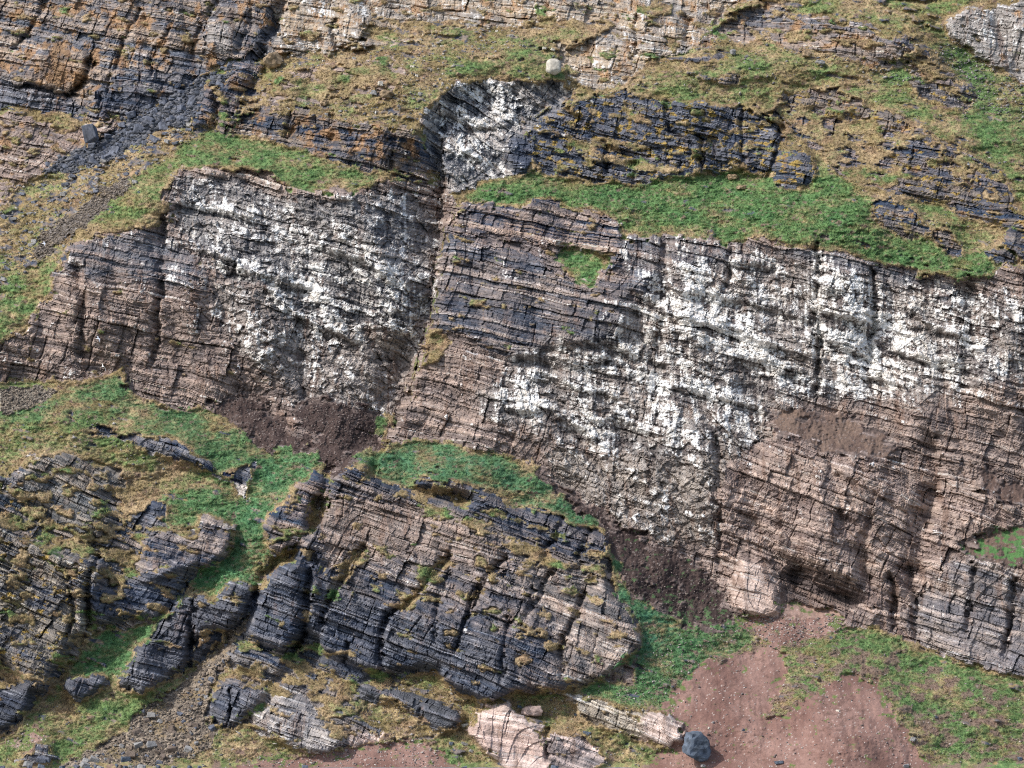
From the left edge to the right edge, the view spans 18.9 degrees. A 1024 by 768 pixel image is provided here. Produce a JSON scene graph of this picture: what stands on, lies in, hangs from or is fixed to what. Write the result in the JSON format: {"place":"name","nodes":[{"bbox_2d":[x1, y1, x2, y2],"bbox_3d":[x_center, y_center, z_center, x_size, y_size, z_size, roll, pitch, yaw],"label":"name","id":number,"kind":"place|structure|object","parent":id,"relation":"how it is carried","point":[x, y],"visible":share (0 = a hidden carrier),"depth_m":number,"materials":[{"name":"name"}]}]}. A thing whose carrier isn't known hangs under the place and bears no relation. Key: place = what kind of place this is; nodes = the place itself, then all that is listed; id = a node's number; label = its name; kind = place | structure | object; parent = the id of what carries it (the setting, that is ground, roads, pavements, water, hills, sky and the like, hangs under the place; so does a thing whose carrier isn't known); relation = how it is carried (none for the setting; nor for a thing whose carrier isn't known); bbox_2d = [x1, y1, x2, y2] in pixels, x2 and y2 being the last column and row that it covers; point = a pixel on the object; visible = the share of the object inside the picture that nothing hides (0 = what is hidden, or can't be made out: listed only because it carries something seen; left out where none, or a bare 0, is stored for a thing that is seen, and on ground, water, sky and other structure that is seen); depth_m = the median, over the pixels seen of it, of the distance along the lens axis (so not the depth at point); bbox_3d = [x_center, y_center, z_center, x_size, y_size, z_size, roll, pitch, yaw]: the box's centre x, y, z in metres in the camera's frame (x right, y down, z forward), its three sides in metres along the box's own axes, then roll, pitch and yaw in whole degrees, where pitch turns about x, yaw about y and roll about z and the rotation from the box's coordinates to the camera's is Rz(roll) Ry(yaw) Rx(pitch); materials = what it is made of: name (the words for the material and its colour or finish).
{"place":"outdoors","nodes":[
{"label":"outdoors","id":0,"kind":"place"},
{"bbox_2d":[0,111,122,204],"bbox_3d":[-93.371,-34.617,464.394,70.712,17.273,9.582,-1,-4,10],"label":"cliff","id":1,"kind":"structure","parent":0,"point":[15,172],"depth_m":461.27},
{"bbox_2d":[0,123,218,343],"bbox_3d":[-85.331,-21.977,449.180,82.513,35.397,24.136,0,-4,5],"label":"slope","id":2,"kind":"structure","parent":0,"point":[155,150],"depth_m":452.62,"materials":[{"name":"plant"}]},
{"bbox_2d":[149,134,160,142],"bbox_3d":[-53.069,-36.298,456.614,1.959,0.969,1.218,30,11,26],"label":"rock slab","id":3,"kind":"object","parent":2,"relation":"on","point":[154,139],"visible":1,"depth_m":456.15,"materials":[{"name":"stone"}]},
{"bbox_2d":[158,122,167,130],"bbox_3d":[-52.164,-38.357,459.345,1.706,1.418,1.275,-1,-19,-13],"label":"rock slab","id":4,"kind":"object","parent":2,"relation":"on","point":[163,126],"visible":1,"depth_m":458.77,"materials":[{"name":"stone"}]},
{"bbox_2d":[72,163,183,242],"bbox_3d":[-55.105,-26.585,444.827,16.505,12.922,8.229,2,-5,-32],"label":"shoulder","id":5,"kind":"object","parent":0,"point":[167,174],"visible":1,"depth_m":444.21},
{"bbox_2d":[0,0,280,124],"bbox_3d":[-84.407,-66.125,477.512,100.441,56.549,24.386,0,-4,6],"label":"cliff","id":6,"kind":"structure","parent":0,"point":[59,81],"depth_m":466.79,"materials":[{"name":"stone"}]},
{"bbox_2d":[65,614,250,767],"bbox_3d":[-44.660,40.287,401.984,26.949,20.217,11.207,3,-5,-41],"label":"stony bank","id":7,"kind":"structure","parent":0,"point":[178,718],"depth_m":402.69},
{"bbox_2d":[125,750,136,757],"bbox_3d":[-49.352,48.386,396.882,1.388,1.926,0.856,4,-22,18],"label":"stone","id":8,"kind":"object","parent":7,"relation":"on","point":[131,754],"visible":0.93,"depth_m":396.81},
{"bbox_2d":[132,728,142,735],"bbox_3d":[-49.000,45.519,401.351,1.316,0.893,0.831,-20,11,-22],"label":"stone","id":9,"kind":"object","parent":7,"relation":"on","point":[137,731],"visible":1,"depth_m":401.01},
{"bbox_2d":[133,741,142,748],"bbox_3d":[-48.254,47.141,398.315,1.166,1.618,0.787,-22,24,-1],"label":"stone","id":10,"kind":"object","parent":7,"relation":"on","point":[137,745],"visible":1,"depth_m":397.88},
{"bbox_2d":[145,741,156,748],"bbox_3d":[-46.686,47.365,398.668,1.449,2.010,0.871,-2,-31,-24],"label":"stone","id":11,"kind":"object","parent":7,"relation":"on","point":[150,744],"visible":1,"depth_m":398.63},
{"bbox_2d":[146,712,155,718],"bbox_3d":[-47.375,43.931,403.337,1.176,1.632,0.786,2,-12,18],"label":"stone","id":12,"kind":"object","parent":7,"relation":"on","point":[151,715],"visible":1,"depth_m":403.20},
{"bbox_2d":[168,746,177,752],"bbox_3d":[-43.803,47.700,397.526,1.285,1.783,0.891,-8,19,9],"label":"stone","id":13,"kind":"object","parent":7,"relation":"on","point":[171,749],"visible":1,"depth_m":397.07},
{"bbox_2d":[183,745,192,752],"bbox_3d":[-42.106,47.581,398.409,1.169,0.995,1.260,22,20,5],"label":"stone","id":14,"kind":"object","parent":7,"relation":"on","point":[187,749],"visible":1,"depth_m":398.33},
{"bbox_2d":[0,165,460,448],"bbox_3d":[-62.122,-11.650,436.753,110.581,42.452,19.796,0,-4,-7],"label":"cliff","id":15,"kind":"structure","parent":0,"point":[295,298],"depth_m":440.17,"materials":[{"name":"stone"}]},
{"bbox_2d":[169,127,416,195],"bbox_3d":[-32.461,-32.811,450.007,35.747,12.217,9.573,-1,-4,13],"label":"meadow","id":16,"kind":"structure","parent":0,"point":[203,159],"depth_m":449.63,"materials":[{"name":"plant"}]},
{"bbox_2d":[227,106,439,181],"bbox_3d":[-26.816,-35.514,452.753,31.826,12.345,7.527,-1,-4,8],"label":"lichen band cliff","id":17,"kind":"structure","parent":0,"point":[383,149],"depth_m":451.01,"materials":[{"name":"stone"}]},
{"bbox_2d":[221,737,460,767],"bbox_3d":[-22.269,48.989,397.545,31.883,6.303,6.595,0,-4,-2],"label":"mud bank","id":18,"kind":"structure","parent":0,"point":[370,752],"depth_m":398.39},
{"bbox_2d":[235,24,581,131],"bbox_3d":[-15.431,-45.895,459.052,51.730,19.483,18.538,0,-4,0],"label":"meadow","id":19,"kind":"structure","parent":0,"point":[466,37],"depth_m":459.86,"materials":[{"name":"plant"}]},
{"bbox_2d":[263,52,281,68],"bbox_3d":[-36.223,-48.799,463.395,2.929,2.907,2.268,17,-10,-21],"label":"boulder","id":20,"kind":"object","parent":19,"relation":"on","point":[273,60],"visible":1,"depth_m":462.53,"materials":[{"name":"stone"}]},
{"bbox_2d":[379,89,394,98],"bbox_3d":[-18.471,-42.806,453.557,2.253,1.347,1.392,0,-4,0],"label":"boulder","id":21,"kind":"object","parent":19,"relation":"on","point":[385,93],"visible":1,"depth_m":453.08,"materials":[{"name":"stone"}]},
{"bbox_2d":[1,600,934,767],"bbox_3d":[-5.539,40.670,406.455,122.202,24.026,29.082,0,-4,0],"label":"mud slope","id":22,"kind":"structure","parent":0,"point":[713,676],"depth_m":399.85,"materials":[{"name":"soil"}]},
{"bbox_2d":[682,731,710,761],"bbox_3d":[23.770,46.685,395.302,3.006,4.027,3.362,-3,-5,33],"label":"boulder","id":23,"kind":"object","parent":22,"relation":"on","point":[696,746],"visible":1,"depth_m":394.63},
{"bbox_2d":[325,767,628,767],"bbox_3d":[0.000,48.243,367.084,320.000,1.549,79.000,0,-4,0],"label":"beach","id":24,"kind":"structure","parent":0,"point":[446,767],"depth_m":396.99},
{"bbox_2d":[22,761,32,767],"bbox_3d":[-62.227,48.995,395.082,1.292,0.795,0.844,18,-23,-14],"label":"stone","id":25,"kind":"object","parent":24,"relation":"on","point":[26,763],"visible":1,"depth_m":394.76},
{"bbox_2d":[36,756,46,763],"bbox_3d":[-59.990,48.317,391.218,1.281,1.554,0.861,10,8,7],"label":"stone","id":26,"kind":"object","parent":24,"relation":"on","point":[40,760],"visible":1,"depth_m":390.86,"materials":[{"name":"stone"}]},
{"bbox_2d":[89,755,99,762],"bbox_3d":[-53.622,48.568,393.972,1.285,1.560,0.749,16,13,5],"label":"stone","id":27,"kind":"object","parent":24,"relation":"on","point":[94,759],"visible":1,"depth_m":393.62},
{"bbox_2d":[121,757,130,762],"bbox_3d":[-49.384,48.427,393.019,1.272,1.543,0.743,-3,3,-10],"label":"stone","id":28,"kind":"object","parent":24,"relation":"on","point":[124,759],"visible":1,"depth_m":392.73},
{"bbox_2d":[0,0,1023,766],"bbox_3d":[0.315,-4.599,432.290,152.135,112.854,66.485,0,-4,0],"label":"rubble","id":29,"kind":"object","parent":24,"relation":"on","point":[446,236],"visible":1,"depth_m":454.80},
{"bbox_2d":[2,613,1021,766],"bbox_3d":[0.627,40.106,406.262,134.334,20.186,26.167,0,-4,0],"label":"rubble","id":30,"kind":"object","parent":24,"relation":"on","point":[661,687],"visible":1,"depth_m":403.84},
{"bbox_2d":[265,0,750,90],"bbox_3d":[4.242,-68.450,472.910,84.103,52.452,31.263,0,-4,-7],"label":"cliff","id":31,"kind":"structure","parent":0,"point":[352,18],"depth_m":467.56,"materials":[{"name":"stone"}]},
{"bbox_2d":[0,0,1023,767],"bbox_3d":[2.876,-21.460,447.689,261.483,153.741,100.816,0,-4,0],"label":"grass slope","id":32,"kind":"structure","parent":0,"point":[698,80],"depth_m":431.86,"materials":[{"name":"plant"}]},
{"bbox_2d":[0,476,23,488],"bbox_3d":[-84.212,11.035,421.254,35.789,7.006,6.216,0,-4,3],"label":"rock outcrop","id":33,"kind":"object","parent":32,"relation":"on","point":[11,482],"visible":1,"depth_m":418.25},
{"bbox_2d":[0,682,36,733],"bbox_3d":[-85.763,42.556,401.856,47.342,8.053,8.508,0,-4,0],"label":"rock outcrop","id":34,"kind":"object","parent":32,"relation":"on","point":[21,698],"visible":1,"depth_m":401.74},
{"bbox_2d":[7,744,56,764],"bbox_3d":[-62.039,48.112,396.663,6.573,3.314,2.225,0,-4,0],"label":"rock outcrop","id":35,"kind":"object","parent":32,"relation":"on","point":[43,749],"visible":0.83,"depth_m":396.55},
{"bbox_2d":[0,526,103,691],"bbox_3d":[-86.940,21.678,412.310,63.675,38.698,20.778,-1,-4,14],"label":"rock outcrop","id":36,"kind":"object","parent":32,"relation":"on","point":[43,604],"visible":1,"depth_m":406.97,"materials":[{"name":"stone"}]},
{"bbox_2d":[1,453,126,536],"bbox_3d":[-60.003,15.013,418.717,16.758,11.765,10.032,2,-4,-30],"label":"rock outcrop","id":37,"kind":"object","parent":32,"relation":"on","point":[78,502],"visible":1,"depth_m":419.10,"materials":[{"name":"stone"}]},
{"bbox_2d":[0,177,131,415],"bbox_3d":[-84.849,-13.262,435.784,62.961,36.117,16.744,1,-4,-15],"label":"gravel","id":38,"kind":"structure","parent":32,"relation":"on","point":[105,192],"depth_m":445.60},
{"bbox_2d":[63,674,109,702],"bbox_3d":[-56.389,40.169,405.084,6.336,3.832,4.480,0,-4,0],"label":"rock outcrop","id":39,"kind":"object","parent":32,"relation":"on","point":[79,689],"visible":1,"depth_m":404.22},
{"bbox_2d":[89,425,116,437],"bbox_3d":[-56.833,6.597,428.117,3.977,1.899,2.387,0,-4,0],"label":"rock outcrop","id":40,"kind":"object","parent":32,"relation":"on","point":[104,430],"visible":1,"depth_m":428.57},
{"bbox_2d":[0,176,250,766],"bbox_3d":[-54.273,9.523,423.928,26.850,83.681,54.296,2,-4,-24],"label":"rubble","id":41,"kind":"object","parent":32,"relation":"on","point":[103,199],"visible":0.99,"depth_m":431.02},
{"bbox_2d":[79,601,181,680],"bbox_3d":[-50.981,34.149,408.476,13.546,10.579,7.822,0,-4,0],"label":"green gully","id":42,"kind":"object","parent":32,"relation":"on","point":[100,641],"visible":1,"depth_m":410.24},
{"bbox_2d":[85,560,199,627],"bbox_3d":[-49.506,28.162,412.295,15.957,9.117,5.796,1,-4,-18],"label":"rock outcrop","id":43,"kind":"object","parent":32,"relation":"on","point":[140,594],"visible":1,"depth_m":411.71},
{"bbox_2d":[45,61,243,175],"bbox_3d":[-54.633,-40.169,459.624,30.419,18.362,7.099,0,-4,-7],"label":"dark scree","id":44,"kind":"structure","parent":32,"relation":"on","point":[164,118],"depth_m":459.93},
{"bbox_2d":[81,124,100,147],"bbox_3d":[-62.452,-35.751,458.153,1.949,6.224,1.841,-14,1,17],"label":"rock slab","id":45,"kind":"object","parent":44,"relation":"on","point":[90,133],"visible":1,"depth_m":457.49,"materials":[{"name":"stone"}]},
{"bbox_2d":[42,59,245,173],"bbox_3d":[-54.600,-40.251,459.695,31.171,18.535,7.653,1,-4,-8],"label":"rubble","id":46,"kind":"object","parent":44,"relation":"on","point":[117,137],"visible":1,"depth_m":459.72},
{"bbox_2d":[108,146,119,156],"bbox_3d":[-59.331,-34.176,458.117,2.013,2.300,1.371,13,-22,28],"label":"rock slab","id":47,"kind":"object","parent":46,"relation":"on","point":[114,149],"visible":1,"depth_m":457.66,"materials":[{"name":"stone"}]},
{"bbox_2d":[125,110,135,118],"bbox_3d":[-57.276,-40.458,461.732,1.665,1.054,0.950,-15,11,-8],"label":"rock slab","id":48,"kind":"object","parent":46,"relation":"on","point":[130,114],"visible":1,"depth_m":461.35,"materials":[{"name":"stone"}]},
{"bbox_2d":[133,124,144,132],"bbox_3d":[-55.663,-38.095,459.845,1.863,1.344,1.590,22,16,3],"label":"rock slab","id":49,"kind":"object","parent":46,"relation":"on","point":[138,127],"visible":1,"depth_m":459.17,"materials":[{"name":"stone"}]},
{"bbox_2d":[143,116,153,124],"bbox_3d":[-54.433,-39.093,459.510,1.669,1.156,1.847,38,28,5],"label":"rock slab","id":50,"kind":"object","parent":46,"relation":"on","point":[148,119],"visible":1,"depth_m":459.35,"materials":[{"name":"stone"}]},
{"bbox_2d":[133,514,236,575],"bbox_3d":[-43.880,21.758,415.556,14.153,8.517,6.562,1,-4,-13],"label":"rock outcrop","id":51,"kind":"object","parent":32,"relation":"on","point":[211,543],"visible":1,"depth_m":414.57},
{"bbox_2d":[117,581,253,694],"bbox_3d":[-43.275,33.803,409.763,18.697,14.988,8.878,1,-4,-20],"label":"rock outcrop","id":52,"kind":"object","parent":32,"relation":"on","point":[160,659],"visible":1,"depth_m":409.27,"materials":[{"name":"stone"}]},
{"bbox_2d":[118,434,257,504],"bbox_3d":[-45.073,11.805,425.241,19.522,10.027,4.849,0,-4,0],"label":"rock outcrop","id":53,"kind":"object","parent":32,"relation":"on","point":[174,449],"visible":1,"depth_m":425.14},
{"bbox_2d":[194,630,222,666],"bbox_3d":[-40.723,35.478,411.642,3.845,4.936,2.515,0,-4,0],"label":"rock outcrop","id":54,"kind":"object","parent":32,"relation":"on","point":[202,652],"visible":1,"depth_m":411.81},
{"bbox_2d":[192,61,263,134],"bbox_3d":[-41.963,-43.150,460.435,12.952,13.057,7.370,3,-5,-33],"label":"rock buttress","id":55,"kind":"object","parent":32,"relation":"on","point":[211,103],"visible":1,"depth_m":458.89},
{"bbox_2d":[205,680,267,729],"bbox_3d":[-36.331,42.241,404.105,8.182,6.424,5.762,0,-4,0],"label":"rock outcrop","id":56,"kind":"object","parent":32,"relation":"on","point":[230,702],"visible":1,"depth_m":402.95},
{"bbox_2d":[0,453,495,752],"bbox_3d":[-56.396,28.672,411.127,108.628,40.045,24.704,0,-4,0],"label":"crag","id":57,"kind":"structure","parent":32,"relation":"on","point":[312,657],"depth_m":410.10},
{"bbox_2d":[124,501,166,536],"bbox_3d":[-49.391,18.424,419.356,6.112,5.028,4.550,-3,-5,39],"label":"rock outcrop","id":58,"kind":"object","parent":57,"relation":"on","point":[147,518],"visible":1,"depth_m":419.08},
{"bbox_2d":[227,644,288,683],"bbox_3d":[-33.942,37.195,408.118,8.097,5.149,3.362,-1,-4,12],"label":"rock outcrop","id":59,"kind":"object","parent":57,"relation":"on","point":[248,660],"visible":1,"depth_m":407.22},
{"bbox_2d":[290,672,329,695],"bbox_3d":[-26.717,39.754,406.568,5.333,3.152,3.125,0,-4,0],"label":"rock outcrop","id":60,"kind":"object","parent":57,"relation":"on","point":[308,686],"visible":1,"depth_m":406.08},
{"bbox_2d":[313,660,369,683],"bbox_3d":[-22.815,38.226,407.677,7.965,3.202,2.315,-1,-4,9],"label":"rock outcrop","id":61,"kind":"object","parent":57,"relation":"on","point":[343,671],"visible":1,"depth_m":407.36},
{"bbox_2d":[330,710,380,735],"bbox_3d":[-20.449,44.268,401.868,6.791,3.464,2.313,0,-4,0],"label":"rock outcrop","id":62,"kind":"object","parent":57,"relation":"on","point":[354,719],"visible":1,"depth_m":401.43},
{"bbox_2d":[177,451,321,605],"bbox_3d":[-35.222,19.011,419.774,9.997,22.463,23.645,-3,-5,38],"label":"green gully","id":63,"kind":"object","parent":32,"relation":"on","point":[259,519],"visible":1,"depth_m":419.48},
{"bbox_2d":[243,559,320,652],"bbox_3d":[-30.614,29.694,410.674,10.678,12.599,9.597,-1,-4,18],"label":"rock buttress","id":64,"kind":"object","parent":32,"relation":"on","point":[285,597],"visible":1,"depth_m":408.66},
{"bbox_2d":[200,390,388,479],"bbox_3d":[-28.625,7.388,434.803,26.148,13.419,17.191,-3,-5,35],"label":"soil fan","id":65,"kind":"object","parent":32,"relation":"on","point":[287,438],"visible":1,"depth_m":432.96},
{"bbox_2d":[263,470,330,555],"bbox_3d":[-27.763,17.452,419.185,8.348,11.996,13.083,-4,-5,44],"label":"rock buttress","id":66,"kind":"object","parent":32,"relation":"on","point":[312,487],"visible":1,"depth_m":416.89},
{"bbox_2d":[249,694,348,756],"bbox_3d":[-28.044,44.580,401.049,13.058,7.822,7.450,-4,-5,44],"label":"rock outcrop","id":67,"kind":"object","parent":32,"relation":"on","point":[302,722],"visible":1,"depth_m":399.82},
{"bbox_2d":[340,731,384,747],"bbox_3d":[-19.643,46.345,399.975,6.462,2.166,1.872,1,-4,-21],"label":"rock outcrop","id":68,"kind":"object","parent":32,"relation":"on","point":[357,741],"visible":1,"depth_m":400.05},
{"bbox_2d":[354,680,462,735],"bbox_3d":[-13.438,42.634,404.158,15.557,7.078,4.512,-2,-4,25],"label":"rock outcrop","id":69,"kind":"object","parent":32,"relation":"on","point":[438,715],"visible":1,"depth_m":402.96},
{"bbox_2d":[241,458,643,706],"bbox_3d":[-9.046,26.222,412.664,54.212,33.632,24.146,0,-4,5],"label":"crag","id":70,"kind":"structure","parent":32,"relation":"on","point":[371,627],"depth_m":411.10,"materials":[{"name":"stone"}]},
{"bbox_2d":[354,440,597,528],"bbox_3d":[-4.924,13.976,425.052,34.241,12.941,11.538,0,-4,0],"label":"crag cap","id":71,"kind":"object","parent":70,"relation":"on","point":[448,460],"visible":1,"depth_m":425.46,"materials":[{"name":"plant"}]},
{"bbox_2d":[205,394,736,632],"bbox_3d":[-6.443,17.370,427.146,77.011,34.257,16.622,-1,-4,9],"label":"rubble","id":72,"kind":"object","parent":32,"relation":"on","point":[384,448],"visible":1,"depth_m":431.07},
{"bbox_2d":[419,77,572,194],"bbox_3d":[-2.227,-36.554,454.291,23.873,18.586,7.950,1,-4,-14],"label":"black white wall","id":73,"kind":"structure","parent":32,"relation":"on","point":[468,128],"depth_m":455.20,"materials":[{"name":"stone"}]},
{"bbox_2d":[466,700,549,767],"bbox_3d":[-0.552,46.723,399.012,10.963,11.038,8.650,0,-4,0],"label":"rock outcrop","id":74,"kind":"object","parent":32,"relation":"on","point":[508,734],"visible":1,"depth_m":398.19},
{"bbox_2d":[504,135,539,175],"bbox_3d":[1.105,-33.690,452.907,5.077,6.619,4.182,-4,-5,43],"label":"rock pillar","id":75,"kind":"object","parent":32,"relation":"on","point":[519,157],"visible":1,"depth_m":452.28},
{"bbox_2d":[521,706,542,715],"bbox_3d":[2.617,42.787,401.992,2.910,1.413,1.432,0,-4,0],"label":"boulder","id":76,"kind":"object","parent":32,"relation":"on","point":[532,711],"visible":1,"depth_m":401.52,"materials":[{"name":"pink stone"}]},
{"bbox_2d":[546,58,560,74],"bbox_3d":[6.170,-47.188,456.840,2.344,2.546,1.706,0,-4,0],"label":"boulder","id":77,"kind":"object","parent":32,"relation":"on","point":[553,66],"visible":1,"depth_m":456.20,"materials":[{"name":"stone"}]},
{"bbox_2d":[542,733,605,767],"bbox_3d":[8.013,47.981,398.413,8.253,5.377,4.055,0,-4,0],"label":"rock outcrop","id":78,"kind":"object","parent":32,"relation":"on","point":[580,752],"visible":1,"depth_m":397.83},
{"bbox_2d":[562,693,647,740],"bbox_3d":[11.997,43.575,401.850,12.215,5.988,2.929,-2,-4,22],"label":"rock outcrop","id":79,"kind":"object","parent":32,"relation":"on","point":[592,710],"visible":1,"depth_m":400.94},
{"bbox_2d":[537,480,677,676],"bbox_3d":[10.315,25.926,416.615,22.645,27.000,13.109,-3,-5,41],"label":"teal gully","id":80,"kind":"object","parent":32,"relation":"on","point":[631,611],"visible":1,"depth_m":412.83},
{"bbox_2d":[603,665,634,685],"bbox_3d":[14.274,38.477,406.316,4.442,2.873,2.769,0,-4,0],"label":"rock outcrop","id":81,"kind":"object","parent":32,"relation":"on","point":[625,675],"visible":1,"depth_m":406.18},
{"bbox_2d":[535,462,741,635],"bbox_3d":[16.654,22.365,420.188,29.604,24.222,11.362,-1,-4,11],"label":"soil fan","id":82,"kind":"object","parent":32,"relation":"on","point":[669,580],"visible":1,"depth_m":419.82},
{"bbox_2d":[526,89,785,185],"bbox_3d":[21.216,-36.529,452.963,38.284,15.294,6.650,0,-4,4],"label":"crag","id":83,"kind":"structure","parent":32,"relation":"on","point":[685,139],"depth_m":452.60,"materials":[{"name":"stone"}]},
{"bbox_2d":[638,712,685,747],"bbox_3d":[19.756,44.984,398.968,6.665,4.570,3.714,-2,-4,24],"label":"rock outcrop","id":84,"kind":"object","parent":32,"relation":"on","point":[661,729],"visible":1,"depth_m":397.87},
{"bbox_2d":[665,50,730,62],"bbox_3d":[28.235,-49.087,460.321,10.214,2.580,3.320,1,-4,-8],"label":"rock outcrop","id":85,"kind":"object","parent":32,"relation":"on","point":[718,56],"visible":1,"depth_m":459.88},
{"bbox_2d":[718,73,740,85],"bbox_3d":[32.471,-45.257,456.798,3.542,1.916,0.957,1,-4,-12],"label":"rock outcrop","id":86,"kind":"object","parent":32,"relation":"on","point":[734,78],"visible":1,"depth_m":456.75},
{"bbox_2d":[687,2,912,68],"bbox_3d":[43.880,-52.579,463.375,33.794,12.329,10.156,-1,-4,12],"label":"rock outcrop","id":87,"kind":"object","parent":32,"relation":"on","point":[872,54],"visible":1,"depth_m":461.95,"materials":[{"name":"stone"}]},
{"bbox_2d":[802,50,811,57],"bbox_3d":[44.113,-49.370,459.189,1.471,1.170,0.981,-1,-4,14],"label":"boulder","id":88,"kind":"object","parent":32,"relation":"on","point":[806,53],"visible":1,"depth_m":459.00,"materials":[{"name":"stone"}]},
{"bbox_2d":[871,199,931,240],"bbox_3d":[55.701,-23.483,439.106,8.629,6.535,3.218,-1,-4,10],"label":"rock outcrop","id":89,"kind":"object","parent":32,"relation":"on","point":[891,213],"visible":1,"depth_m":438.57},
{"bbox_2d":[909,79,960,108],"bbox_3d":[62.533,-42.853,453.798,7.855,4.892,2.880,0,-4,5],"label":"rock outcrop","id":90,"kind":"object","parent":32,"relation":"on","point":[928,92],"visible":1,"depth_m":454.51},
{"bbox_2d":[950,80,978,99],"bbox_3d":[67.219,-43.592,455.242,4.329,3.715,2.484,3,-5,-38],"label":"rock outcrop","id":91,"kind":"object","parent":32,"relation":"on","point":[964,90],"visible":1,"depth_m":454.98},
{"bbox_2d":[949,177,1017,228],"bbox_3d":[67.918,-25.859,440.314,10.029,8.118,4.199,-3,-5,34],"label":"rock outcrop","id":92,"kind":"object","parent":32,"relation":"on","point":[972,201],"visible":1,"depth_m":440.11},
{"bbox_2d":[984,243,1015,264],"bbox_3d":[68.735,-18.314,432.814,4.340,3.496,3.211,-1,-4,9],"label":"rock outcrop","id":93,"kind":"object","parent":32,"relation":"on","point":[1006,256],"visible":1,"depth_m":432.57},
{"bbox_2d":[251,2,1008,209],"bbox_3d":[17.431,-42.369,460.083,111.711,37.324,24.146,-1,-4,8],"label":"rough slope","id":94,"kind":"structure","parent":0,"point":[827,123],"depth_m":454.06,"materials":[{"name":"plant"}]},
{"bbox_2d":[779,88,842,108],"bbox_3d":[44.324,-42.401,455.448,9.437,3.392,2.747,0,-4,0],"label":"rock outcrop","id":95,"kind":"object","parent":94,"relation":"on","point":[831,97],"visible":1,"depth_m":455.42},
{"bbox_2d":[829,99,870,123],"bbox_3d":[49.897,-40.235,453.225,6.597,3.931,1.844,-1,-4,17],"label":"rock outcrop","id":96,"kind":"object","parent":94,"relation":"on","point":[856,105],"visible":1,"depth_m":453.02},
{"bbox_2d":[874,110,905,130],"bbox_3d":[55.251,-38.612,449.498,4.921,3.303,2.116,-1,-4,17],"label":"rock outcrop","id":97,"kind":"object","parent":94,"relation":"on","point":[885,120],"visible":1,"depth_m":449.37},
{"bbox_2d":[882,142,952,167],"bbox_3d":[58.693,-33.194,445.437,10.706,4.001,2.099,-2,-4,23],"label":"rock outcrop","id":98,"kind":"object","parent":94,"relation":"on","point":[918,154],"visible":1,"depth_m":445.23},
{"bbox_2d":[907,125,931,142],"bbox_3d":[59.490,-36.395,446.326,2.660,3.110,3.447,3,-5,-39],"label":"rock outcrop","id":99,"kind":"object","parent":94,"relation":"on","point":[926,137],"visible":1,"depth_m":446.14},
{"bbox_2d":[895,165,955,203],"bbox_3d":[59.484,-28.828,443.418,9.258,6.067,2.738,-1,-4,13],"label":"rock outcrop","id":100,"kind":"object","parent":94,"relation":"on","point":[934,189],"visible":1,"depth_m":442.82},
{"bbox_2d":[386,199,1023,677],"bbox_3d":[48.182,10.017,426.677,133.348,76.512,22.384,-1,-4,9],"label":"cliff","id":101,"kind":"structure","parent":0,"point":[656,385],"depth_m":430.10,"materials":[{"name":"stone"}]},
{"bbox_2d":[554,247,612,288],"bbox_3d":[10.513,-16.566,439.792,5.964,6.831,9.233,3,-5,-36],"label":"ledge patch","id":102,"kind":"object","parent":101,"relation":"on","point":[583,268],"visible":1,"depth_m":440.19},
{"bbox_2d":[726,563,784,616],"bbox_3d":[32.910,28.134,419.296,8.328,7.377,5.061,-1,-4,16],"label":"boulder","id":103,"kind":"object","parent":101,"relation":"on","point":[749,590],"visible":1,"depth_m":418.58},
{"bbox_2d":[766,408,901,470],"bbox_3d":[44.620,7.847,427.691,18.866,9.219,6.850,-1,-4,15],"label":"bare soil","id":104,"kind":"structure","parent":101,"relation":"on","point":[843,435],"depth_m":427.90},
{"bbox_2d":[958,521,1023,570],"bbox_3d":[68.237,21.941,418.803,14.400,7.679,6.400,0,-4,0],"label":"green cliff soil","id":105,"kind":"structure","parent":101,"relation":"on","point":[1005,549],"depth_m":419.47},
{"bbox_2d":[975,465,1023,506],"bbox_3d":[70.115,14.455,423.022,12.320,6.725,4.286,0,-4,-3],"label":"cliff soil pocket","id":106,"kind":"object","parent":101,"relation":"on","point":[1001,490],"visible":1,"depth_m":423.30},
{"bbox_2d":[999,205,1023,262],"bbox_3d":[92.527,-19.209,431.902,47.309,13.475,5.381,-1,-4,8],"label":"rock outcrop","id":107,"kind":"object","parent":101,"relation":"on","point":[1014,238],"visible":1,"depth_m":434.87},
{"bbox_2d":[459,168,996,283],"bbox_3d":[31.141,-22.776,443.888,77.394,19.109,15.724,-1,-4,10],"label":"meadow","id":108,"kind":"structure","parent":0,"point":[522,202],"depth_m":442.48,"materials":[{"name":"plant"}]},
{"bbox_2d":[727,174,738,179],"bbox_3d":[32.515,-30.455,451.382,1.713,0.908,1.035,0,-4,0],"label":"boulder","id":109,"kind":"object","parent":108,"relation":"on","point":[732,176],"visible":1,"depth_m":451.08,"materials":[{"name":"stone"}]},
{"bbox_2d":[771,150,818,189],"bbox_3d":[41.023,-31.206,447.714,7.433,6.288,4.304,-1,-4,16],"label":"rock outcrop","id":110,"kind":"object","parent":108,"relation":"on","point":[793,171],"visible":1,"depth_m":446.49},
{"bbox_2d":[932,229,961,257],"bbox_3d":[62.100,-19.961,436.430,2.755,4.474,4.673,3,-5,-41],"label":"rock outcrop","id":111,"kind":"object","parent":108,"relation":"on","point":[945,238],"visible":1,"depth_m":436.98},
{"bbox_2d":[765,633,1023,767],"bbox_3d":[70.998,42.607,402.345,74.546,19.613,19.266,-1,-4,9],"label":"grass","id":112,"kind":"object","parent":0,"point":[997,763],"visible":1,"depth_m":405.25,"materials":[{"name":"plant"}]},
{"bbox_2d":[940,0,1023,83],"bbox_3d":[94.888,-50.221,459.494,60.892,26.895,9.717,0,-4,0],"label":"cliff","id":113,"kind":"structure","parent":0,"point":[1000,28],"depth_m":460.47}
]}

